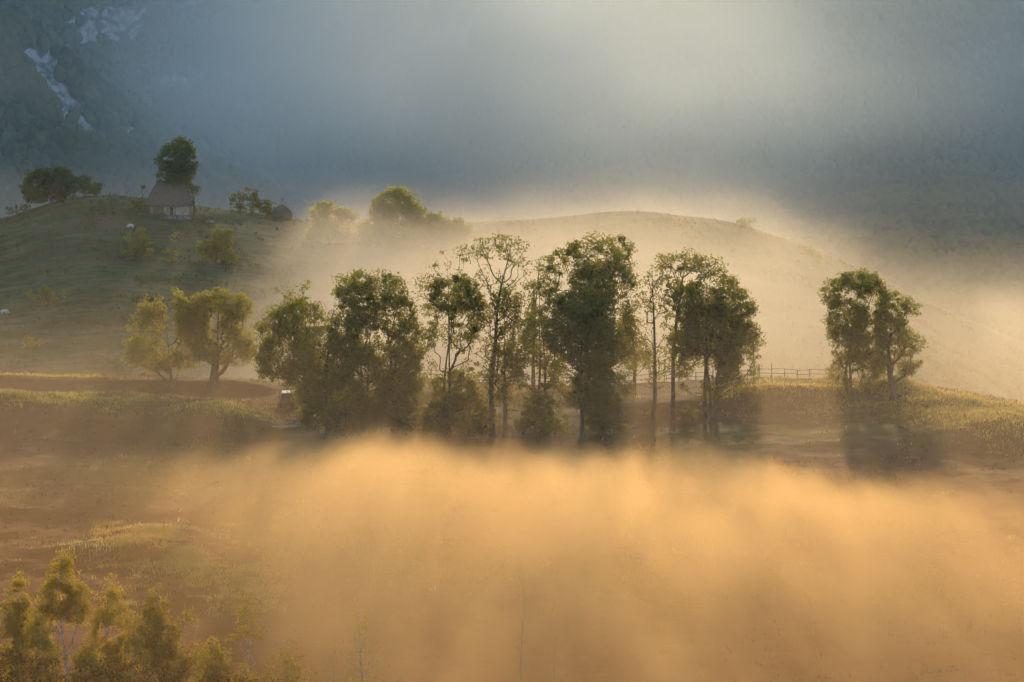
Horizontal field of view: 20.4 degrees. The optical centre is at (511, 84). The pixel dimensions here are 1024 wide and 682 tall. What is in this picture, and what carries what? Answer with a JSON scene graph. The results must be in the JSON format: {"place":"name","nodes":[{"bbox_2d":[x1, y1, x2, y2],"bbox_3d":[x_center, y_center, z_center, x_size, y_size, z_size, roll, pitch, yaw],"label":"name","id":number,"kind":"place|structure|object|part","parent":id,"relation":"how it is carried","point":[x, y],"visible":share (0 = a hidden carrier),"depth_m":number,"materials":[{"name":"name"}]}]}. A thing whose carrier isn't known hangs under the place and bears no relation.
{"place":"outdoors","nodes":[
{"label":"outdoors","id":0,"kind":"place"},
{"bbox_2d":[0,195,1023,681],"bbox_3d":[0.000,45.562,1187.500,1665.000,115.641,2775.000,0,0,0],"label":"ground","id":1,"kind":"structure","parent":0,"point":[444,631],"depth_m":244.74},
{"bbox_2d":[5,204,30,216],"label":"shrub","id":2,"kind":"object","parent":1,"relation":"on","point":[18,210],"visible":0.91,"depth_m":599.93,"materials":[{"name":"green plant"}]},
{"bbox_2d":[0,648,43,681],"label":"shrub","id":3,"kind":"object","parent":1,"relation":"on","point":[21,662],"visible":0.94,"depth_m":152.13,"materials":[{"name":"green plant"}]},
{"bbox_2d":[0,569,45,681],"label":"birch","id":4,"kind":"object","parent":1,"relation":"on","point":[12,623],"visible":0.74,"depth_m":167.64,"materials":[{"name":"green plant"}]},
{"bbox_2d":[20,334,43,362],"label":"shrub","id":5,"kind":"object","parent":1,"relation":"on","point":[31,344],"visible":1,"depth_m":445.15,"materials":[{"name":"green plant"}]},
{"bbox_2d":[17,608,64,681],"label":"birch","id":6,"kind":"object","parent":1,"relation":"on","point":[41,641],"visible":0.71,"depth_m":159.86,"materials":[{"name":"green plant"}]},
{"bbox_2d":[24,285,72,308],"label":"shrub","id":7,"kind":"object","parent":1,"relation":"on","point":[45,292],"visible":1,"depth_m":479.72,"materials":[{"name":"green plant"}]},
{"bbox_2d":[18,165,83,203],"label":"thicket","id":8,"kind":"object","parent":1,"relation":"on","point":[59,183],"visible":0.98,"depth_m":597.75,"materials":[{"name":"green plant"}]},
{"bbox_2d":[24,655,92,681],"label":"shrub","id":9,"kind":"object","parent":1,"relation":"on","point":[33,678],"visible":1,"depth_m":150.18,"materials":[{"name":"green plant"}]},
{"bbox_2d":[22,548,97,681],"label":"birch","id":10,"kind":"object","parent":1,"relation":"on","point":[55,583],"visible":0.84,"depth_m":165.84,"materials":[{"name":"green plant"}]},
{"bbox_2d":[66,642,110,681],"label":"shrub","id":11,"kind":"object","parent":1,"relation":"on","point":[85,659],"visible":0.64,"depth_m":157.95,"materials":[{"name":"green plant"}]},
{"bbox_2d":[75,174,104,195],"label":"thicket","id":12,"kind":"object","parent":1,"relation":"on","point":[87,186],"visible":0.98,"depth_m":601.47,"materials":[{"name":"green plant"}]},
{"bbox_2d":[80,572,143,681],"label":"birch","id":13,"kind":"object","parent":1,"relation":"on","point":[110,647],"visible":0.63,"depth_m":164.91,"materials":[{"name":"green plant"}]},
{"bbox_2d":[85,654,154,681],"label":"shrub","id":14,"kind":"object","parent":1,"relation":"on","point":[101,670],"visible":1,"depth_m":150.90,"materials":[{"name":"green plant"}]},
{"bbox_2d":[113,633,150,681],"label":"birch","id":15,"kind":"object","parent":1,"relation":"on","point":[131,640],"visible":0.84,"depth_m":157.84,"materials":[{"name":"green plant"}]},
{"bbox_2d":[0,371,264,428],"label":"meadow grass","id":16,"kind":"structure","parent":1,"relation":"on","point":[77,394],"depth_m":278.99,"materials":[{"name":"green plant"}]},
{"bbox_2d":[122,225,153,259],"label":"broadleaf tree","id":17,"kind":"object","parent":1,"relation":"on","point":[138,249],"visible":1,"depth_m":519.58,"materials":[{"name":"green plant"}]},
{"bbox_2d":[130,198,146,210],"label":"shrub","id":18,"kind":"object","parent":1,"relation":"on","point":[141,202],"visible":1,"depth_m":569.95,"materials":[{"name":"green plant"}]},
{"bbox_2d":[125,582,191,681],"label":"birch","id":19,"kind":"object","parent":1,"relation":"on","point":[161,647],"visible":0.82,"depth_m":162.68,"materials":[{"name":"green plant"}]},
{"bbox_2d":[120,286,208,387],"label":"broadleaf tree","id":20,"kind":"object","parent":1,"relation":"on","point":[140,354],"visible":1,"depth_m":295.61,"materials":[{"name":"green plant"}]},
{"bbox_2d":[145,179,193,218],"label":"thatched hut","id":21,"kind":"object","parent":1,"relation":"on","point":[169,199],"visible":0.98,"depth_m":568.34,"materials":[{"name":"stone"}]},
{"bbox_2d":[137,666,205,681],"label":"shrub","id":22,"kind":"object","parent":1,"relation":"on","point":[174,676],"visible":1,"depth_m":150.03,"materials":[{"name":"green plant"}]},
{"bbox_2d":[162,229,180,263],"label":"broadleaf tree","id":23,"kind":"object","parent":1,"relation":"on","point":[171,257],"visible":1,"depth_m":519.68,"materials":[{"name":"green plant"}]},
{"bbox_2d":[153,135,201,216],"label":"broadleaf tree","id":24,"kind":"object","parent":1,"relation":"on","point":[183,169],"visible":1,"depth_m":570.54,"materials":[{"name":"green plant"}]},
{"bbox_2d":[160,604,208,681],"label":"birch","id":25,"kind":"object","parent":1,"relation":"on","point":[191,619],"visible":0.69,"depth_m":163.87,"materials":[{"name":"green plant"}]},
{"bbox_2d":[87,515,291,619],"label":"straw","id":26,"kind":"object","parent":1,"relation":"on","point":[186,560],"visible":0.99,"depth_m":220.39,"materials":[{"name":"brown plant"}]},
{"bbox_2d":[187,632,234,681],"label":"birch","id":27,"kind":"object","parent":1,"relation":"on","point":[215,650],"visible":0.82,"depth_m":156.03,"materials":[{"name":"green plant"}]},
{"bbox_2d":[194,225,239,263],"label":"broadleaf tree","id":28,"kind":"object","parent":1,"relation":"on","point":[219,248],"visible":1,"depth_m":524.42,"materials":[{"name":"green plant"}]},
{"bbox_2d":[182,286,257,390],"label":"broadleaf tree","id":29,"kind":"object","parent":1,"relation":"on","point":[232,312],"visible":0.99,"depth_m":295.44,"materials":[{"name":"green plant"}]},
{"bbox_2d":[205,665,257,681],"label":"shrub","id":30,"kind":"object","parent":1,"relation":"on","point":[218,674],"visible":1,"depth_m":148.97,"materials":[{"name":"green plant"}]},
{"bbox_2d":[228,187,264,213],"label":"broadleaf tree","id":31,"kind":"object","parent":1,"relation":"on","point":[256,200],"visible":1,"depth_m":591.14,"materials":[{"name":"green plant"}]},
{"bbox_2d":[223,593,275,681],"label":"birch","id":32,"kind":"object","parent":1,"relation":"on","point":[253,636],"visible":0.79,"depth_m":159.94,"materials":[{"name":"green plant"}]},
{"bbox_2d":[257,199,275,215],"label":"shrub","id":33,"kind":"object","parent":1,"relation":"on","point":[267,209],"visible":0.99,"depth_m":591.38,"materials":[{"name":"green plant"}]},
{"bbox_2d":[271,199,292,218],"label":"haystack","id":34,"kind":"object","parent":1,"relation":"on","point":[283,211],"visible":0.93,"depth_m":589.62,"materials":[{"name":"brown plant"}]},
{"bbox_2d":[272,423,299,428],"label":"fallen log","id":35,"kind":"object","parent":1,"relation":"on","point":[285,426],"visible":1,"depth_m":273.37,"materials":[{"name":"brown wood"}]},
{"bbox_2d":[278,390,297,407],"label":"parked car","id":36,"kind":"object","parent":1,"relation":"on","point":[285,399],"visible":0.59,"depth_m":284.08,"materials":[{"name":"paint"}]},
{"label":"rear window","id":37,"kind":"part","parent":36,"relation":"part of","materials":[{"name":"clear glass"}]},
{"bbox_2d":[248,280,334,430],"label":"broadleaf tree","id":38,"kind":"object","parent":1,"relation":"on","point":[284,327],"visible":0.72,"depth_m":273.05,"materials":[{"name":"green plant"}]},
{"bbox_2d":[268,639,316,681],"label":"birch","id":39,"kind":"object","parent":1,"relation":"on","point":[297,668],"visible":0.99,"depth_m":157.96,"materials":[{"name":"green plant"}]},
{"bbox_2d":[296,392,339,438],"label":"shrub","id":40,"kind":"object","parent":1,"relation":"on","point":[305,420],"visible":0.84,"depth_m":269.95,"materials":[{"name":"green plant"}]},
{"bbox_2d":[286,270,373,438],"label":"broadleaf tree","id":41,"kind":"object","parent":1,"relation":"on","point":[336,378],"visible":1,"depth_m":269.26,"materials":[{"name":"green plant"}]},
{"bbox_2d":[303,199,359,243],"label":"broadleaf tree","id":42,"kind":"object","parent":1,"relation":"on","point":[323,233],"visible":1,"depth_m":558.92,"materials":[{"name":"green plant"}]},
{"bbox_2d":[325,636,337,681],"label":"birch","id":43,"kind":"object","parent":1,"relation":"on","point":[333,663],"visible":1,"depth_m":177.97,"materials":[{"name":"green plant"}]},
{"bbox_2d":[330,415,366,438],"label":"shrub","id":44,"kind":"object","parent":1,"relation":"on","point":[352,430],"visible":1,"depth_m":270.30,"materials":[{"name":"green plant"}]},
{"bbox_2d":[337,583,382,681],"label":"birch","id":45,"kind":"object","parent":1,"relation":"on","point":[360,660],"visible":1,"depth_m":171.96,"materials":[{"name":"green plant"}]},
{"bbox_2d":[338,268,399,430],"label":"broadleaf tree","id":46,"kind":"object","parent":1,"relation":"on","point":[366,359],"visible":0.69,"depth_m":271.74,"materials":[{"name":"green plant"}]},
{"bbox_2d":[351,370,393,433],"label":"shrub","id":47,"kind":"object","parent":1,"relation":"on","point":[366,419],"visible":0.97,"depth_m":271.40,"materials":[{"name":"green plant"}]},
{"bbox_2d":[366,401,399,432],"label":"shrub","id":48,"kind":"object","parent":1,"relation":"on","point":[382,427],"visible":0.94,"depth_m":271.73,"materials":[{"name":"green plant"}]},
{"bbox_2d":[355,185,428,247],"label":"broadleaf tree","id":49,"kind":"object","parent":1,"relation":"on","point":[383,212],"visible":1,"depth_m":558.31,"materials":[{"name":"green plant"}]},
{"bbox_2d":[364,268,430,431],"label":"broadleaf tree","id":50,"kind":"object","parent":1,"relation":"on","point":[408,350],"visible":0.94,"depth_m":272.10,"materials":[{"name":"green plant"}]},
{"bbox_2d":[381,381,422,435],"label":"shrub","id":51,"kind":"object","parent":1,"relation":"on","point":[404,424],"visible":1,"depth_m":270.90,"materials":[{"name":"green plant"}]},
{"bbox_2d":[410,419,424,434],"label":"shrub","id":52,"kind":"object","parent":1,"relation":"on","point":[419,428],"visible":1,"depth_m":271.53,"materials":[{"name":"green plant"}]},
{"bbox_2d":[418,387,457,437],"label":"shrub","id":53,"kind":"object","parent":1,"relation":"on","point":[441,420],"visible":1,"depth_m":270.30,"materials":[{"name":"green plant"}]},
{"bbox_2d":[416,210,473,248],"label":"broadleaf tree","id":54,"kind":"object","parent":1,"relation":"on","point":[444,231],"visible":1,"depth_m":558.39,"materials":[{"name":"grey plant"}]},
{"bbox_2d":[411,244,494,435],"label":"broadleaf tree","id":55,"kind":"object","parent":1,"relation":"on","point":[458,305],"visible":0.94,"depth_m":271.43,"materials":[{"name":"green plant"}]},
{"bbox_2d":[450,361,487,437],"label":"shrub","id":56,"kind":"object","parent":1,"relation":"on","point":[464,402],"visible":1,"depth_m":270.18,"materials":[{"name":"green plant"}]},
{"bbox_2d":[465,405,500,438],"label":"shrub","id":57,"kind":"object","parent":1,"relation":"on","point":[482,430],"visible":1,"depth_m":269.71,"materials":[{"name":"green plant"}]},
{"bbox_2d":[419,369,573,384],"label":"wooden fence","id":58,"kind":"object","parent":1,"relation":"on","point":[481,377],"visible":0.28,"depth_m":315.67,"materials":[{"name":"brown wood"}]},
{"bbox_2d":[468,232,534,436],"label":"broadleaf tree","id":59,"kind":"object","parent":1,"relation":"on","point":[485,348],"visible":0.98,"depth_m":271.38,"materials":[{"name":"green plant"}]},
{"bbox_2d":[477,285,533,437],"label":"broadleaf tree","id":60,"kind":"object","parent":1,"relation":"on","point":[515,359],"visible":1,"depth_m":270.84,"materials":[{"name":"green plant"}]},
{"bbox_2d":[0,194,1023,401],"bbox_3d":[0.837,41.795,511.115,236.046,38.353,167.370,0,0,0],"label":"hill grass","id":61,"kind":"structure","parent":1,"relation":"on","point":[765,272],"depth_m":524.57,"materials":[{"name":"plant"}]},
{"bbox_2d":[0,371,1023,681],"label":"bracken","id":62,"kind":"object","parent":1,"relation":"on","point":[536,481],"visible":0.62,"depth_m":243.82,"materials":[{"name":"brown plant"}]},
{"bbox_2d":[0,371,1023,614],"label":"grass","id":63,"kind":"structure","parent":1,"relation":"on","point":[520,478],"depth_m":255.02,"materials":[{"name":"plant"}]},
{"bbox_2d":[0,371,1023,620],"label":"dry grass","id":64,"kind":"structure","parent":1,"relation":"on","point":[862,403],"depth_m":275.28,"materials":[{"name":"plant"}]},
{"bbox_2d":[514,569,527,681],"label":"birch","id":65,"kind":"object","parent":1,"relation":"on","point":[520,669],"visible":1,"depth_m":180.01,"materials":[{"name":"brown plant"}]},
{"bbox_2d":[512,415,547,432],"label":"shrub","id":66,"kind":"object","parent":1,"relation":"on","point":[522,423],"visible":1,"depth_m":271.85,"materials":[{"name":"green plant"}]},
{"bbox_2d":[523,258,542,392],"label":"broadleaf tree","id":67,"kind":"object","parent":1,"relation":"on","point":[533,374],"visible":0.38,"depth_m":290.87,"materials":[{"name":"green plant"}]},
{"bbox_2d":[519,381,555,426],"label":"shrub","id":68,"kind":"object","parent":1,"relation":"on","point":[536,402],"visible":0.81,"depth_m":274.64,"materials":[{"name":"green plant"}]},
{"bbox_2d":[516,278,567,411],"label":"broadleaf tree","id":69,"kind":"object","parent":1,"relation":"on","point":[534,324],"visible":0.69,"depth_m":279.04,"materials":[{"name":"green plant"}]},
{"bbox_2d":[538,402,570,435],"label":"shrub","id":70,"kind":"object","parent":1,"relation":"on","point":[547,427],"visible":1,"depth_m":270.50,"materials":[{"name":"green plant"}]},
{"bbox_2d":[551,587,565,681],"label":"birch","id":71,"kind":"object","parent":1,"relation":"on","point":[555,649],"visible":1,"depth_m":181.92,"materials":[{"name":"brown plant"}]},
{"bbox_2d":[539,283,621,440],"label":"broadleaf tree","id":72,"kind":"object","parent":1,"relation":"on","point":[589,323],"visible":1,"depth_m":268.80,"materials":[{"name":"green plant"}]},
{"bbox_2d":[533,230,648,412],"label":"broadleaf tree","id":73,"kind":"object","parent":1,"relation":"on","point":[588,271],"visible":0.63,"depth_m":279.51,"materials":[{"name":"green plant"}]},
{"bbox_2d":[584,365,621,434],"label":"shrub","id":74,"kind":"object","parent":1,"relation":"on","point":[604,420],"visible":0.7,"depth_m":271.98,"materials":[{"name":"green plant"}]},
{"bbox_2d":[598,412,631,432],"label":"shrub","id":75,"kind":"object","parent":1,"relation":"on","point":[620,427],"visible":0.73,"depth_m":273.50,"materials":[{"name":"green plant"}]},
{"bbox_2d":[619,314,656,395],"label":"broadleaf tree","id":76,"kind":"object","parent":1,"relation":"on","point":[638,347],"visible":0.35,"depth_m":296.72,"materials":[{"name":"green plant"}]},
{"bbox_2d":[636,408,650,420],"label":"shrub","id":77,"kind":"object","parent":1,"relation":"on","point":[642,412],"visible":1,"depth_m":280.39,"materials":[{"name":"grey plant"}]},
{"bbox_2d":[632,263,676,419],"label":"broadleaf tree","id":78,"kind":"object","parent":1,"relation":"on","point":[654,372],"visible":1,"depth_m":280.86,"materials":[{"name":"green plant"}]},
{"bbox_2d":[626,372,712,382],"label":"wooden fence","id":79,"kind":"object","parent":1,"relation":"on","point":[695,376],"visible":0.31,"depth_m":315.00,"materials":[{"name":"brown wood"}]},
{"bbox_2d":[675,404,702,421],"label":"shrub","id":80,"kind":"object","parent":1,"relation":"on","point":[688,414],"visible":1,"depth_m":278.31,"materials":[{"name":"green plant"}]},
{"bbox_2d":[653,247,728,408],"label":"broadleaf tree","id":81,"kind":"object","parent":1,"relation":"on","point":[685,266],"visible":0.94,"depth_m":282.76,"materials":[{"name":"green plant"}]},
{"bbox_2d":[662,268,768,417],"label":"broadleaf tree","id":82,"kind":"object","parent":1,"relation":"on","point":[715,311],"visible":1,"depth_m":279.78,"materials":[{"name":"green plant"}]},
{"bbox_2d":[726,382,756,398],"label":"shrub","id":83,"kind":"object","parent":1,"relation":"on","point":[746,393],"visible":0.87,"depth_m":283.68,"materials":[{"name":"green plant"}]},
{"bbox_2d":[735,217,756,227],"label":"shrub","id":84,"kind":"object","parent":1,"relation":"on","point":[742,222],"visible":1,"depth_m":589.07,"materials":[{"name":"green plant"}]},
{"bbox_2d":[739,363,820,377],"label":"wooden fence","id":85,"kind":"object","parent":1,"relation":"on","point":[797,374],"visible":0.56,"depth_m":312.73,"materials":[{"name":"brown wood"}]},
{"bbox_2d":[800,245,827,266],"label":"broadleaf tree","id":86,"kind":"object","parent":1,"relation":"on","point":[818,257],"visible":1,"depth_m":560.39,"materials":[{"name":"grey plant"}]},
{"bbox_2d":[760,375,885,414],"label":"wooden fence","id":87,"kind":"object","parent":1,"relation":"on","point":[804,400],"visible":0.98,"depth_m":283.81,"materials":[{"name":"brown wood"}]},
{"bbox_2d":[817,267,895,393],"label":"broadleaf tree","id":88,"kind":"object","parent":1,"relation":"on","point":[854,340],"visible":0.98,"depth_m":286.21,"materials":[{"name":"green plant"}]},
{"bbox_2d":[727,374,1023,426],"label":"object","id":89,"kind":"object","parent":1,"relation":"on","point":[968,412],"visible":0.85,"depth_m":280.69,"materials":[{"name":"yellow plant"}]},
{"bbox_2d":[869,290,928,399],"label":"broadleaf tree","id":90,"kind":"object","parent":1,"relation":"on","point":[895,324],"visible":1,"depth_m":284.69,"materials":[{"name":"green plant"}]},
{"bbox_2d":[20,0,1023,206],"bbox_3d":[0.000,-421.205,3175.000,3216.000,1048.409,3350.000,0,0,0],"label":"mountain","id":91,"kind":"structure","parent":0,"point":[458,30],"depth_m":2535.42,"materials":[{"name":"grey stone"}]},
{"bbox_2d":[0,0,1023,341],"bbox_3d":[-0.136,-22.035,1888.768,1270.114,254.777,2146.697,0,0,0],"label":"forest","id":92,"kind":"object","parent":91,"relation":"on","point":[936,216],"visible":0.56,"depth_m":2428.11,"materials":[{"name":"green plant"}]}
]}

